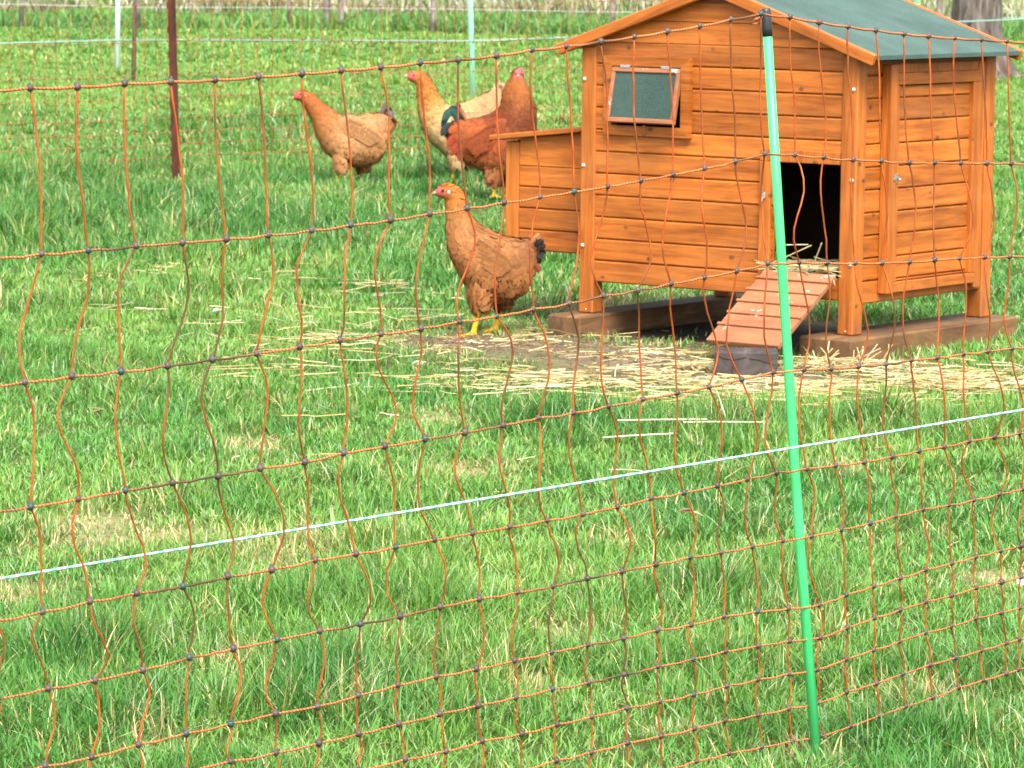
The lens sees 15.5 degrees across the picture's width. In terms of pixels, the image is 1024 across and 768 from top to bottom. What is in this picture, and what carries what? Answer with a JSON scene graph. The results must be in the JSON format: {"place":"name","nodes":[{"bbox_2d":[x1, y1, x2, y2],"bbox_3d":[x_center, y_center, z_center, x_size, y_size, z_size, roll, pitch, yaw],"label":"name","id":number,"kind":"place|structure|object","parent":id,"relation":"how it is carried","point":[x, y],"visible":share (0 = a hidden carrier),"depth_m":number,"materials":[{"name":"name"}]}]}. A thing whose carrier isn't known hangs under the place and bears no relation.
{"place":"outdoors","nodes":[
{"label":"outdoors","id":0,"kind":"place"},
{"bbox_2d":[0,19,1023,767],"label":"grass","id":1,"kind":"structure","parent":0,"point":[72,649],"depth_m":8.30,"materials":[{"name":"green plant"}]},
{"bbox_2d":[678,508,704,516],"bbox_3d":[0.364,0.261,7.635,0.055,0.015,0.029,1,7,0],"label":"dead leaf","id":2,"kind":"object","parent":1,"relation":"on","point":[687,510],"visible":0.89,"depth_m":7.64,"materials":[{"name":"beige plant"}]},
{"bbox_2d":[0,27,1023,767],"bbox_3d":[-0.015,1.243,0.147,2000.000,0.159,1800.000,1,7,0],"label":"ground","id":3,"kind":"structure","parent":0,"point":[684,331],"depth_m":9.02,"materials":[{"name":"soil"}]},
{"bbox_2d":[19,0,23,28],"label":"fence post","id":4,"kind":"object","parent":3,"relation":"on","point":[21,17],"visible":0.47,"depth_m":46.77,"materials":[{"name":"grey wood"}]},
{"bbox_2d":[115,0,119,68],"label":"fence pole","id":5,"kind":"object","parent":3,"relation":"on","point":[117,34],"visible":0.65,"depth_m":32.95,"materials":[{"name":"white plastic"}]},
{"bbox_2d":[131,0,136,80],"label":"wooden stake","id":6,"kind":"object","parent":3,"relation":"on","point":[134,30],"visible":0.56,"depth_m":30.87,"materials":[{"name":"grey wood"}]},
{"bbox_2d":[137,0,139,28],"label":"fence post","id":7,"kind":"object","parent":3,"relation":"on","point":[138,16],"visible":0.32,"depth_m":47.07,"materials":[{"name":"grey wood"}]},
{"bbox_2d":[166,0,179,178],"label":"metal post","id":8,"kind":"object","parent":3,"relation":"on","point":[172,36],"visible":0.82,"depth_m":18.35,"materials":[{"name":"metal"}]},
{"bbox_2d":[287,0,290,24],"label":"fence post","id":9,"kind":"object","parent":3,"relation":"on","point":[288,10],"visible":0.37,"depth_m":47.76,"materials":[{"name":"grey wood"}]},
{"bbox_2d":[323,0,329,28],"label":"fence post","id":10,"kind":"object","parent":3,"relation":"on","point":[326,11],"visible":0.47,"depth_m":47.74,"materials":[{"name":"grey wood"}]},
{"bbox_2d":[8,4,1011,17],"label":"fence wire","id":11,"kind":"object","parent":10,"relation":"attached to","point":[295,7],"visible":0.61,"depth_m":47.27,"materials":[{"name":"grey metal"}]},
{"bbox_2d":[0,0,665,167],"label":"electric netting","id":12,"kind":"object","parent":3,"relation":"on","point":[261,71],"visible":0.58,"depth_m":19.55,"materials":[{"name":"orange plastic"}]},
{"bbox_2d":[338,0,343,24],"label":"fence post","id":13,"kind":"object","parent":3,"relation":"on","point":[341,13],"visible":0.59,"depth_m":47.55,"materials":[{"name":"beige wood"}]},
{"bbox_2d":[291,89,397,182],"bbox_3d":[-0.813,-1.196,18.217,0.519,0.460,0.179,1,7,0],"label":"hen","id":14,"kind":"object","parent":3,"relation":"on","point":[368,134],"visible":0.95,"depth_m":18.17,"materials":[{"name":"orange"}]},
{"bbox_2d":[430,0,435,32],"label":"fence post","id":15,"kind":"object","parent":3,"relation":"on","point":[433,16],"visible":0.43,"depth_m":47.36,"materials":[{"name":"beige wood"}]},
{"bbox_2d":[404,71,504,181],"bbox_3d":[-0.275,-1.254,18.366,0.515,0.549,0.189,1,7,0],"label":"hen","id":16,"kind":"object","parent":3,"relation":"on","point":[436,106],"visible":0.52,"depth_m":18.31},
{"bbox_2d":[468,0,475,97],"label":"fence pole","id":17,"kind":"object","parent":3,"relation":"on","point":[471,30],"visible":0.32,"depth_m":28.08,"materials":[{"name":"white plastic"}]},
{"bbox_2d":[0,18,1023,43],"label":"electric twine","id":18,"kind":"object","parent":17,"relation":"attached to","point":[363,40],"visible":0.62,"depth_m":31.07,"materials":[{"name":"plastic"}]},
{"bbox_2d":[440,67,536,197],"bbox_3d":[-0.108,-1.165,17.411,0.449,0.606,0.190,1,7,0],"label":"rooster","id":19,"kind":"object","parent":3,"relation":"on","point":[479,149],"visible":0.71,"depth_m":17.35},
{"bbox_2d":[432,182,545,336],"bbox_3d":[-0.072,-0.378,11.392,0.350,0.470,0.156,1,7,0],"label":"hen","id":20,"kind":"object","parent":3,"relation":"on","point":[513,284],"visible":0.92,"depth_m":11.35,"materials":[{"name":"orange"}]},
{"bbox_2d":[0,1,1023,39],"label":"tall grass","id":21,"kind":"structure","parent":3,"relation":"on","point":[447,20],"depth_m":48.26,"materials":[{"name":"green plant"}]},
{"bbox_2d":[0,0,1023,21],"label":"dry scrub","id":22,"kind":"object","parent":3,"relation":"on","point":[1013,8],"visible":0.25,"depth_m":52.59,"materials":[{"name":"beige plant"}]},
{"bbox_2d":[57,260,1023,515],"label":"straw","id":23,"kind":"object","parent":3,"relation":"on","point":[926,379],"visible":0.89,"depth_m":10.52,"materials":[{"name":"beige plant"}]},
{"bbox_2d":[519,372,572,376],"bbox_3d":[0.093,-0.026,9.968,0.150,0.009,0.044,3,7,19],"label":"straw","id":24,"kind":"object","parent":23,"relation":"on","point":[552,373],"visible":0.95,"depth_m":9.96,"materials":[{"name":"beige plant"}]},
{"bbox_2d":[714,347,777,377],"bbox_3d":[0.659,-0.055,10.600,0.178,0.086,0.113,1,7,3],"label":"wooden block","id":25,"kind":"object","parent":23,"relation":"on","point":[751,361],"depth_m":10.55,"materials":[{"name":"grey wood"}]},
{"bbox_2d":[610,0,615,22],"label":"fence post","id":26,"kind":"object","parent":3,"relation":"on","point":[613,11],"depth_m":47.15,"materials":[{"name":"beige wood"}]},
{"bbox_2d":[548,293,744,337],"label":"timber beam","id":27,"kind":"structure","parent":3,"relation":"on","point":[656,314],"depth_m":11.65,"materials":[{"name":"brown wood"}]},
{"bbox_2d":[750,8,820,756],"bbox_3d":[0.412,0.037,5.622,0.138,1.192,0.017,1,7,0],"label":"fence pole","id":28,"kind":"object","parent":3,"relation":"on","point":[804,601],"visible":0.94,"depth_m":5.61,"materials":[{"name":"green plastic"}]},
{"bbox_2d":[0,10,1023,767],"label":"electric netting","id":29,"kind":"object","parent":28,"relation":"attached to","point":[300,346],"visible":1,"depth_m":5.27,"materials":[{"name":"orange plastic"}]},
{"bbox_2d":[0,409,1023,579],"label":"electric twine","id":30,"kind":"object","parent":29,"relation":"attached to","point":[466,501],"visible":1,"depth_m":5.14,"materials":[{"name":"white plastic"}]},
{"bbox_2d":[799,313,1016,361],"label":"timber beam","id":31,"kind":"structure","parent":3,"relation":"on","point":[924,330],"depth_m":11.10,"materials":[{"name":"brown wood"}]},
{"bbox_2d":[489,0,1022,349],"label":"chicken coop","id":32,"kind":"structure","parent":31,"relation":"on","point":[621,253],"depth_m":11.18,"materials":[{"name":"brown wood"}]},
{"bbox_2d":[603,55,692,137],"bbox_3d":[0.405,-0.861,11.260,0.314,0.237,0.024,6,9,37],"label":"window frame","id":33,"kind":"structure","parent":32,"relation":"in","point":[686,64],"depth_m":11.22,"materials":[{"name":"brown wood"}]},
{"bbox_2d":[754,243,841,284],"bbox_3d":[0.912,-0.366,11.044,0.345,0.115,0.311,6,9,37],"label":"straw bedding","id":34,"kind":"object","parent":32,"relation":"in","point":[805,268],"visible":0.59,"depth_m":10.99,"materials":[{"name":"beige plant"}]},
{"bbox_2d":[893,70,979,292],"bbox_3d":[1.251,-0.607,11.172,0.039,0.644,0.500,6,9,37],"label":"side door","id":35,"kind":"structure","parent":32,"relation":"in","point":[955,194],"depth_m":11.20,"materials":[{"name":"brown wood"}]},
{"bbox_2d":[936,0,942,14],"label":"fence post","id":36,"kind":"object","parent":3,"relation":"on","point":[939,6],"visible":0.32,"depth_m":45.74,"materials":[{"name":"beige wood"}]},
{"bbox_2d":[951,0,1019,79],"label":"tree","id":37,"kind":"object","parent":3,"relation":"on","point":[967,10],"visible":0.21,"depth_m":33.26,"materials":[{"name":"grey plant"}]}
]}

